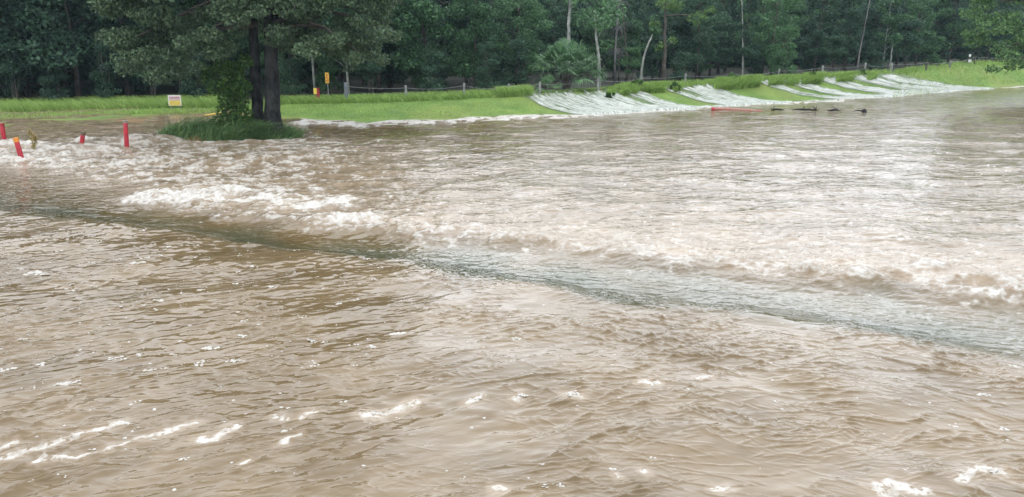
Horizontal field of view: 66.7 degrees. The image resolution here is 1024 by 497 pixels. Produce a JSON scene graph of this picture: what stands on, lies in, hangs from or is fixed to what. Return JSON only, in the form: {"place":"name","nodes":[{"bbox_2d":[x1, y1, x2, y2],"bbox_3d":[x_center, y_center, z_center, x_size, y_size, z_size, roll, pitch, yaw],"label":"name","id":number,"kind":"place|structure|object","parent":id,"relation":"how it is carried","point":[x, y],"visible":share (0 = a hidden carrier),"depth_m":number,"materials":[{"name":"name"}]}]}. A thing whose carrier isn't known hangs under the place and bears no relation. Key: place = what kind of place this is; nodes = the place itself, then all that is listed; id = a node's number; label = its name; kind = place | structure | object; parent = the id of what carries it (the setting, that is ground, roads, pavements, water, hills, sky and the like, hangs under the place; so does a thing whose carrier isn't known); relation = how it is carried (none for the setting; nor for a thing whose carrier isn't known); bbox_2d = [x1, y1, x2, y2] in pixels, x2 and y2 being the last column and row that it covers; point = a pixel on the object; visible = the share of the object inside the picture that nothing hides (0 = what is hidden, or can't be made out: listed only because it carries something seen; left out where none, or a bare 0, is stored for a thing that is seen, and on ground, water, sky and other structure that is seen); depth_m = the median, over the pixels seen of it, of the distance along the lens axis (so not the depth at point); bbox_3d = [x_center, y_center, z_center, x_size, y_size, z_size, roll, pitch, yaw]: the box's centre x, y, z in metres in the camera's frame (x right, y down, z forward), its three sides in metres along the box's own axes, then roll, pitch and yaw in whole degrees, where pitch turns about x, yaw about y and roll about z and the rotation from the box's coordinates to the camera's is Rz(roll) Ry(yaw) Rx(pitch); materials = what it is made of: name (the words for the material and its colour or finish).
{"place":"outdoors","nodes":[
{"label":"outdoors","id":0,"kind":"place"},
{"bbox_2d":[0,86,1023,496],"bbox_3d":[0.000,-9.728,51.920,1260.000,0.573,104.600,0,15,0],"label":"water","id":1,"kind":"structure","parent":0,"point":[872,258],"depth_m":11.18,"materials":[{"name":"brown liquid"}]},
{"bbox_2d":[0,220,1020,490],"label":"foam","id":2,"kind":"object","parent":1,"relation":"on","point":[36,272],"visible":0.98,"depth_m":8.90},
{"bbox_2d":[0,57,1023,140],"bbox_3d":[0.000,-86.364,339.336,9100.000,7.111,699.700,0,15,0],"label":"ground","id":3,"kind":"structure","parent":0,"point":[764,91],"depth_m":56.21,"materials":[{"name":"green plant"}]},
{"bbox_2d":[0,57,25,100],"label":"bush","id":4,"kind":"object","parent":3,"relation":"on","point":[5,91],"visible":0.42,"depth_m":52.01,"materials":[{"name":"green plant"}]},
{"bbox_2d":[0,41,35,101],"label":"bush","id":5,"kind":"object","parent":3,"relation":"on","point":[11,50],"visible":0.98,"depth_m":49.60,"materials":[{"name":"green plant"}]},
{"bbox_2d":[0,0,65,99],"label":"forest tree","id":6,"kind":"object","parent":3,"relation":"on","point":[16,33],"visible":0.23,"depth_m":51.56,"materials":[{"name":"green plant"}]},
{"bbox_2d":[37,64,69,101],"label":"bush","id":7,"kind":"object","parent":3,"relation":"on","point":[50,82],"visible":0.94,"depth_m":50.35,"materials":[{"name":"green plant"}]},
{"bbox_2d":[2,0,107,95],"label":"forest tree","id":8,"kind":"object","parent":3,"relation":"on","point":[67,83],"visible":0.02,"depth_m":58.67,"materials":[{"name":"green plant"}]},
{"bbox_2d":[0,0,117,100],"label":"forest tree","id":9,"kind":"object","parent":3,"relation":"on","point":[54,54],"visible":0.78,"depth_m":50.42,"materials":[{"name":"green plant"}]},
{"bbox_2d":[66,65,91,97],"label":"bush","id":10,"kind":"object","parent":3,"relation":"on","point":[85,93],"visible":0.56,"depth_m":55.81,"materials":[{"name":"green plant"}]},
{"bbox_2d":[88,41,122,97],"bbox_3d":[-26.868,-11.543,51.480,2.394,4.197,2.227,8,17,28],"label":"bush","id":11,"kind":"object","parent":3,"relation":"on","point":[103,83],"visible":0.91,"depth_m":51.35,"materials":[{"name":"green plant"}]},
{"bbox_2d":[49,0,164,98],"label":"forest tree","id":12,"kind":"object","parent":3,"relation":"on","point":[93,24],"visible":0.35,"depth_m":53.14,"materials":[{"name":"green plant"}]},
{"bbox_2d":[110,40,149,94],"bbox_3d":[-27.281,-12.925,55.171,2.847,4.992,2.649,-8,17,-28],"label":"bush","id":13,"kind":"object","parent":3,"relation":"on","point":[138,83],"visible":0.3,"depth_m":55.43,"materials":[{"name":"green plant"}]},
{"bbox_2d":[134,58,161,96],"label":"bush","id":14,"kind":"object","parent":3,"relation":"on","point":[145,84],"visible":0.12,"depth_m":52.12,"materials":[{"name":"green plant"}]},
{"bbox_2d":[168,95,181,108],"bbox_3d":[-20.080,-8.671,46.378,0.743,0.923,0.073,-1,15,-4],"label":"warning sign","id":15,"kind":"object","parent":3,"relation":"on","point":[174,100],"visible":0.94,"depth_m":46.32,"materials":[{"name":"white wood"}]},
{"bbox_2d":[159,0,193,95],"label":"forest tree","id":16,"kind":"object","parent":3,"relation":"on","point":[179,10],"visible":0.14,"depth_m":52.67,"materials":[{"name":"green plant"}]},
{"bbox_2d":[178,51,208,97],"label":"bush","id":17,"kind":"object","parent":3,"relation":"on","point":[186,89],"visible":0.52,"depth_m":52.30,"materials":[{"name":"green plant"}]},
{"bbox_2d":[149,0,248,94],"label":"forest tree","id":18,"kind":"object","parent":3,"relation":"on","point":[188,5],"visible":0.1,"depth_m":56.90,"materials":[{"name":"green plant"}]},
{"bbox_2d":[182,0,263,78],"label":"forest tree","id":19,"kind":"object","parent":3,"relation":"on","point":[197,2],"visible":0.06,"depth_m":63.78,"materials":[{"name":"green plant"}]},
{"bbox_2d":[198,53,254,130],"bbox_3d":[-11.898,-6.457,32.895,2.530,3.534,1.465,4,15,14],"label":"bush","id":20,"kind":"object","parent":3,"relation":"on","point":[234,85],"visible":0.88,"depth_m":32.61,"materials":[{"name":"green plant"}]},
{"bbox_2d":[153,114,309,141],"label":"islet grass","id":21,"kind":"structure","parent":3,"relation":"on","point":[207,130],"depth_m":32.53,"materials":[{"name":"green plant"}]},
{"bbox_2d":[87,0,403,134],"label":"oak tree","id":22,"kind":"object","parent":3,"relation":"on","point":[291,21],"visible":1,"depth_m":31.82,"materials":[{"name":"green plant"}]},
{"bbox_2d":[258,32,286,73],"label":"bush","id":23,"kind":"object","parent":3,"relation":"on","point":[261,40],"visible":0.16,"depth_m":53.67,"materials":[{"name":"green plant"}]},
{"bbox_2d":[278,46,306,95],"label":"bush","id":24,"kind":"object","parent":3,"relation":"on","point":[288,78],"visible":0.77,"depth_m":51.17,"materials":[{"name":"green plant"}]},
{"bbox_2d":[289,64,313,94],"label":"bush","id":25,"kind":"object","parent":3,"relation":"on","point":[301,77],"visible":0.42,"depth_m":53.19,"materials":[{"name":"green plant"}]},
{"bbox_2d":[311,48,343,93],"bbox_3d":[-12.316,-12.092,52.100,2.170,4.089,2.332,12,19,39],"label":"bush","id":26,"kind":"object","parent":3,"relation":"on","point":[324,67],"visible":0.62,"depth_m":51.88,"materials":[{"name":"green plant"}]},
{"bbox_2d":[319,0,382,94],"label":"forest tree","id":27,"kind":"object","parent":3,"relation":"on","point":[330,22],"visible":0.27,"depth_m":48.32,"materials":[{"name":"green plant"}]},
{"bbox_2d":[354,49,386,94],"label":"bush","id":28,"kind":"object","parent":3,"relation":"on","point":[374,68],"visible":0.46,"depth_m":49.80,"materials":[{"name":"green plant"}]},
{"bbox_2d":[360,66,390,86],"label":"bush","id":29,"kind":"object","parent":3,"relation":"on","point":[365,71],"visible":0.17,"depth_m":55.25,"materials":[{"name":"green plant"}]},
{"bbox_2d":[345,0,410,92],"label":"forest tree","id":30,"kind":"object","parent":3,"relation":"on","point":[389,47],"visible":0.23,"depth_m":53.45,"materials":[{"name":"green plant"}]},
{"bbox_2d":[376,23,408,89],"bbox_3d":[-8.941,-13.982,56.757,2.936,5.147,2.732,8,17,28],"label":"bush","id":31,"kind":"object","parent":3,"relation":"on","point":[392,73],"visible":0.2,"depth_m":56.75,"materials":[{"name":"green plant"}]},
{"bbox_2d":[375,0,455,92],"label":"forest tree","id":32,"kind":"object","parent":3,"relation":"on","point":[425,13],"visible":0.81,"depth_m":51.20,"materials":[{"name":"green plant"}]},
{"bbox_2d":[409,49,425,92],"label":"bush","id":33,"kind":"object","parent":3,"relation":"on","point":[416,80],"visible":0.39,"depth_m":52.58,"materials":[{"name":"green plant"}]},
{"bbox_2d":[392,0,451,62],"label":"forest tree","id":34,"kind":"object","parent":3,"relation":"on","point":[426,35],"visible":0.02,"depth_m":64.46,"materials":[{"name":"green plant"}]},
{"bbox_2d":[418,51,445,92],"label":"bush","id":35,"kind":"object","parent":3,"relation":"on","point":[427,70],"visible":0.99,"depth_m":50.73,"materials":[{"name":"green plant"}]},
{"bbox_2d":[431,62,449,92],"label":"bush","id":36,"kind":"object","parent":3,"relation":"on","point":[442,74],"visible":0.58,"depth_m":52.64,"materials":[{"name":"green plant"}]},
{"bbox_2d":[418,0,474,81],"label":"forest tree","id":37,"kind":"object","parent":3,"relation":"on","point":[443,42],"visible":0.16,"depth_m":59.91,"materials":[{"name":"green plant"}]},
{"bbox_2d":[435,0,486,82],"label":"forest tree","id":38,"kind":"object","parent":3,"relation":"on","point":[455,21],"visible":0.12,"depth_m":63.40,"materials":[{"name":"green plant"}]},
{"bbox_2d":[432,0,507,90],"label":"forest tree","id":39,"kind":"object","parent":3,"relation":"on","point":[480,9],"visible":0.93,"depth_m":51.38,"materials":[{"name":"green plant"}]},
{"bbox_2d":[474,41,499,88],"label":"bush","id":40,"kind":"object","parent":3,"relation":"on","point":[484,76],"visible":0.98,"depth_m":50.96,"materials":[{"name":"green plant"}]},
{"bbox_2d":[470,21,506,87],"bbox_3d":[-1.564,-13.197,53.625,2.638,4.970,2.835,-1,15,-3],"label":"bush","id":41,"kind":"object","parent":3,"relation":"on","point":[496,75],"visible":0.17,"depth_m":53.20,"materials":[{"name":"green plant"}]},
{"bbox_2d":[460,0,527,81],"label":"forest tree","id":42,"kind":"object","parent":3,"relation":"on","point":[504,23],"visible":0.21,"depth_m":61.89,"materials":[{"name":"green plant"}]},
{"bbox_2d":[0,0,1023,81],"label":"woods","id":43,"kind":"object","parent":3,"relation":"on","point":[307,67],"visible":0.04,"depth_m":90.46,"materials":[{"name":"green plant"}]},
{"bbox_2d":[498,37,530,85],"bbox_3d":[0.130,-12.600,53.421,2.375,3.714,2.318,1,15,4],"label":"bush","id":44,"kind":"object","parent":3,"relation":"on","point":[518,60],"visible":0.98,"depth_m":53.13,"materials":[{"name":"green plant"}]},
{"bbox_2d":[496,0,546,67],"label":"forest tree","id":45,"kind":"object","parent":3,"relation":"on","point":[517,13],"visible":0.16,"depth_m":62.85,"materials":[{"name":"green plant"}]},
{"bbox_2d":[491,0,553,84],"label":"forest tree","id":46,"kind":"object","parent":3,"relation":"on","point":[533,9],"visible":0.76,"depth_m":54.27,"materials":[{"name":"green plant"}]},
{"bbox_2d":[536,74,563,92],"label":"bush","id":47,"kind":"object","parent":3,"relation":"on","point":[549,77],"visible":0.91,"depth_m":49.92,"materials":[{"name":"green plant"}]},
{"bbox_2d":[528,0,577,81],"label":"forest tree","id":48,"kind":"object","parent":3,"relation":"on","point":[554,11],"visible":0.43,"depth_m":62.21,"materials":[{"name":"green plant"}]},
{"bbox_2d":[531,0,579,74],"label":"forest tree","id":49,"kind":"object","parent":3,"relation":"on","point":[573,15],"visible":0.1,"depth_m":70.50,"materials":[{"name":"green plant"}]},
{"bbox_2d":[548,0,577,79],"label":"forest tree","id":50,"kind":"object","parent":3,"relation":"on","point":[561,25],"visible":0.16,"depth_m":64.75,"materials":[{"name":"green plant"}]},
{"bbox_2d":[545,0,587,68],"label":"forest tree","id":51,"kind":"object","parent":3,"relation":"on","point":[574,28],"visible":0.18,"depth_m":75.76,"materials":[{"name":"green plant"}]},
{"bbox_2d":[527,37,607,90],"bbox_3d":[3.762,-12.052,51.240,5.443,3.684,5.025,5,15,19],"label":"bush","id":52,"kind":"object","parent":3,"relation":"on","point":[565,51],"visible":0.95,"depth_m":50.61,"materials":[{"name":"green plant"}]},
{"bbox_2d":[563,0,627,86],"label":"pale tree","id":53,"kind":"object","parent":3,"relation":"on","point":[594,21],"visible":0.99,"depth_m":53.49,"materials":[{"name":"green plant"}]},
{"bbox_2d":[575,0,626,78],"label":"forest tree","id":54,"kind":"object","parent":3,"relation":"on","point":[609,62],"visible":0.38,"depth_m":64.08,"materials":[{"name":"green plant"}]},
{"bbox_2d":[591,0,645,77],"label":"forest tree","id":55,"kind":"object","parent":3,"relation":"on","point":[637,15],"visible":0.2,"depth_m":66.70,"materials":[{"name":"green plant"}]},
{"bbox_2d":[602,0,634,83],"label":"bare tree","id":56,"kind":"object","parent":3,"relation":"on","point":[614,51],"visible":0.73,"depth_m":56.79,"materials":[{"name":"plant"}]},
{"bbox_2d":[602,0,637,83],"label":"forest tree","id":57,"kind":"object","parent":3,"relation":"on","point":[632,43],"visible":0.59,"depth_m":58.14,"materials":[{"name":"green plant"}]},
{"bbox_2d":[610,17,645,81],"bbox_3d":[8.978,-15.345,60.553,2.813,5.123,2.981,0,15,2],"label":"tree","id":58,"kind":"object","parent":3,"relation":"on","point":[639,29],"visible":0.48,"depth_m":59.66,"materials":[{"name":"green plant"}]},
{"bbox_2d":[619,46,641,81],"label":"bush","id":59,"kind":"object","parent":3,"relation":"on","point":[636,53],"visible":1,"depth_m":55.23,"materials":[{"name":"green plant"}]},
{"bbox_2d":[636,43,661,80],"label":"bush","id":60,"kind":"object","parent":3,"relation":"on","point":[654,58],"visible":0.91,"depth_m":62.27,"materials":[{"name":"green plant"}]},
{"bbox_2d":[639,25,661,78],"bbox_3d":[9.835,-13.628,55.442,1.555,4.395,0.902,3,15,13],"label":"pale tree","id":61,"kind":"object","parent":3,"relation":"on","point":[655,29],"visible":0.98,"depth_m":54.99,"materials":[{"name":"grey plant"}]},
{"bbox_2d":[639,0,692,77],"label":"forest tree","id":62,"kind":"object","parent":3,"relation":"on","point":[655,39],"visible":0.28,"depth_m":65.35,"materials":[{"name":"green plant"}]},
{"bbox_2d":[660,17,696,79],"bbox_3d":[13.254,-15.943,62.633,2.964,5.093,2.796,1,15,5],"label":"tree","id":63,"kind":"object","parent":3,"relation":"on","point":[681,27],"visible":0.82,"depth_m":62.09,"materials":[{"name":"green plant"}]},
{"bbox_2d":[344,55,1013,97],"bbox_3d":[27.464,-14.927,66.191,85.184,2.670,5.068,-9,17,-31],"label":"wire fence","id":64,"kind":"object","parent":3,"relation":"on","point":[346,86],"visible":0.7,"depth_m":50.37,"materials":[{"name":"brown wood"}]},
{"bbox_2d":[669,51,690,80],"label":"bush","id":65,"kind":"object","parent":3,"relation":"on","point":[675,65],"visible":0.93,"depth_m":57.37,"materials":[{"name":"green plant"}]},
{"bbox_2d":[649,0,715,80],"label":"pale leaved tree","id":66,"kind":"object","parent":3,"relation":"on","point":[668,7],"visible":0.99,"depth_m":56.04,"materials":[{"name":"green plant"}]},
{"bbox_2d":[684,16,718,77],"bbox_3d":[15.645,-16.521,64.422,2.782,5.243,2.990,-8,17,-28],"label":"tree","id":67,"kind":"object","parent":3,"relation":"on","point":[700,67],"visible":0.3,"depth_m":64.10,"materials":[{"name":"green plant"}]},
{"bbox_2d":[676,0,730,79],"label":"forest tree","id":68,"kind":"object","parent":3,"relation":"on","point":[696,57],"visible":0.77,"depth_m":61.04,"materials":[{"name":"green plant"}]},
{"bbox_2d":[686,1,737,75],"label":"forest tree","id":69,"kind":"object","parent":3,"relation":"on","point":[717,45],"visible":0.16,"depth_m":67.09,"materials":[{"name":"green plant"}]},
{"bbox_2d":[696,0,743,73],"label":"forest tree","id":70,"kind":"object","parent":3,"relation":"on","point":[732,44],"visible":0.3,"depth_m":71.11,"materials":[{"name":"green plant"}]},
{"bbox_2d":[717,47,734,75],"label":"bush","id":71,"kind":"object","parent":3,"relation":"on","point":[729,60],"visible":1,"depth_m":63.57,"materials":[{"name":"green plant"}]},
{"bbox_2d":[730,0,762,74],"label":"forest tree","id":72,"kind":"object","parent":3,"relation":"on","point":[750,6],"visible":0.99,"depth_m":60.40,"materials":[{"name":"green plant"}]},
{"bbox_2d":[746,44,763,73],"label":"bush","id":73,"kind":"object","parent":3,"relation":"on","point":[756,67],"visible":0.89,"depth_m":63.95,"materials":[{"name":"green plant"}]},
{"bbox_2d":[734,0,790,74],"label":"forest tree","id":74,"kind":"object","parent":3,"relation":"on","point":[746,15],"visible":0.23,"depth_m":67.73,"materials":[{"name":"green plant"}]},
{"bbox_2d":[747,0,803,74],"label":"forest tree","id":75,"kind":"object","parent":3,"relation":"on","point":[764,27],"visible":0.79,"depth_m":64.49,"materials":[{"name":"green plant"}]},
{"bbox_2d":[768,25,796,73],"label":"bush","id":76,"kind":"object","parent":3,"relation":"on","point":[774,66],"visible":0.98,"depth_m":61.82,"materials":[{"name":"green plant"}]},
{"bbox_2d":[757,0,808,63],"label":"forest tree","id":77,"kind":"object","parent":3,"relation":"on","point":[800,18],"visible":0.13,"depth_m":74.46,"materials":[{"name":"green plant"}]},
{"bbox_2d":[798,38,822,71],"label":"bush","id":78,"kind":"object","parent":3,"relation":"on","point":[807,67],"visible":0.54,"depth_m":67.90,"materials":[{"name":"green plant"}]},
{"bbox_2d":[790,0,833,65],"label":"forest tree","id":79,"kind":"object","parent":3,"relation":"on","point":[804,34],"visible":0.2,"depth_m":82.41,"materials":[{"name":"green plant"}]},
{"bbox_2d":[798,0,842,71],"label":"forest tree","id":80,"kind":"object","parent":3,"relation":"on","point":[819,35],"visible":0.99,"depth_m":65.88,"materials":[{"name":"green plant"}]},
{"bbox_2d":[804,0,844,70],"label":"forest tree","id":81,"kind":"object","parent":3,"relation":"on","point":[819,17],"visible":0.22,"depth_m":70.57,"materials":[{"name":"green plant"}]},
{"bbox_2d":[821,35,845,72],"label":"bush","id":82,"kind":"object","parent":3,"relation":"on","point":[837,50],"visible":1,"depth_m":65.63,"materials":[{"name":"green plant"}]},
{"bbox_2d":[809,2,860,68],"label":"forest tree","id":83,"kind":"object","parent":3,"relation":"on","point":[815,12],"visible":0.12,"depth_m":79.28,"materials":[{"name":"green plant"}]},
{"bbox_2d":[816,0,878,71],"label":"forest tree","id":84,"kind":"object","parent":3,"relation":"on","point":[854,12],"visible":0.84,"depth_m":68.81,"materials":[{"name":"green plant"}]},
{"bbox_2d":[840,34,856,71],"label":"bush","id":85,"kind":"object","parent":3,"relation":"on","point":[848,39],"visible":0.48,"depth_m":68.85,"materials":[{"name":"green plant"}]},
{"bbox_2d":[831,1,880,66],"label":"forest tree","id":86,"kind":"object","parent":3,"relation":"on","point":[864,38],"visible":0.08,"depth_m":84.87,"materials":[{"name":"green plant"}]},
{"bbox_2d":[851,0,893,71],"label":"pale tree","id":87,"kind":"object","parent":3,"relation":"on","point":[864,29],"visible":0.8,"depth_m":68.26,"materials":[{"name":"grey plant"}]},
{"bbox_2d":[853,0,897,68],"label":"forest tree","id":88,"kind":"object","parent":3,"relation":"on","point":[870,33],"visible":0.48,"depth_m":74.77,"materials":[{"name":"green plant"}]},
{"bbox_2d":[866,41,885,70],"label":"bush","id":89,"kind":"object","parent":3,"relation":"on","point":[873,52],"visible":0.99,"depth_m":70.11,"materials":[{"name":"green plant"}]},
{"bbox_2d":[859,0,904,61],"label":"forest tree","id":90,"kind":"object","parent":3,"relation":"on","point":[900,10],"visible":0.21,"depth_m":81.94,"materials":[{"name":"green plant"}]},
{"bbox_2d":[874,0,906,69],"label":"forest tree","id":91,"kind":"object","parent":3,"relation":"on","point":[889,19],"visible":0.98,"depth_m":70.19,"materials":[{"name":"green plant"}]},
{"bbox_2d":[886,32,903,70],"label":"pale tree","id":92,"kind":"object","parent":3,"relation":"on","point":[896,39],"visible":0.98,"depth_m":69.29,"materials":[{"name":"green plant"}]},
{"bbox_2d":[890,19,925,68],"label":"tree","id":93,"kind":"object","parent":3,"relation":"on","point":[910,39],"visible":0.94,"depth_m":72.68,"materials":[{"name":"green plant"}]},
{"bbox_2d":[898,0,938,66],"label":"forest tree","id":94,"kind":"object","parent":3,"relation":"on","point":[918,6],"visible":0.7,"depth_m":76.51,"materials":[{"name":"green plant"}]},
{"bbox_2d":[922,35,946,66],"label":"bush","id":95,"kind":"object","parent":3,"relation":"on","point":[934,58],"visible":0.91,"depth_m":76.81,"materials":[{"name":"green plant"}]},
{"bbox_2d":[918,1,965,64],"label":"forest tree","id":96,"kind":"object","parent":3,"relation":"on","point":[942,21],"visible":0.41,"depth_m":81.97,"materials":[{"name":"green plant"}]},
{"bbox_2d":[933,31,952,64],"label":"bush","id":97,"kind":"object","parent":3,"relation":"on","point":[945,34],"visible":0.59,"depth_m":80.93,"materials":[{"name":"green plant"}]},
{"bbox_2d":[930,0,985,63],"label":"forest tree","id":98,"kind":"object","parent":3,"relation":"on","point":[954,32],"visible":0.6,"depth_m":80.83,"materials":[{"name":"green plant"}]},
{"bbox_2d":[956,39,973,62],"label":"bush","id":99,"kind":"object","parent":3,"relation":"on","point":[964,55],"visible":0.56,"depth_m":85.17,"materials":[{"name":"green plant"}]},
{"bbox_2d":[955,0,1002,56],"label":"forest tree","id":100,"kind":"object","parent":3,"relation":"on","point":[956,40],"visible":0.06,"depth_m":94.08,"materials":[{"name":"green plant"}]},
{"bbox_2d":[958,0,1023,74],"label":"overhanging tree","id":101,"kind":"object","parent":3,"relation":"on","point":[1004,25],"visible":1,"depth_m":55.41,"materials":[{"name":"green plant"}]},
{"bbox_2d":[976,0,1023,61],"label":"forest tree","id":102,"kind":"object","parent":3,"relation":"on","point":[1005,9],"visible":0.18,"depth_m":87.64,"materials":[{"name":"green plant"}]},
{"bbox_2d":[527,73,993,114],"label":"water cascade","id":103,"kind":"object","parent":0,"point":[612,105],"visible":0.81,"depth_m":52.89,"materials":[{"name":"white liquid"}]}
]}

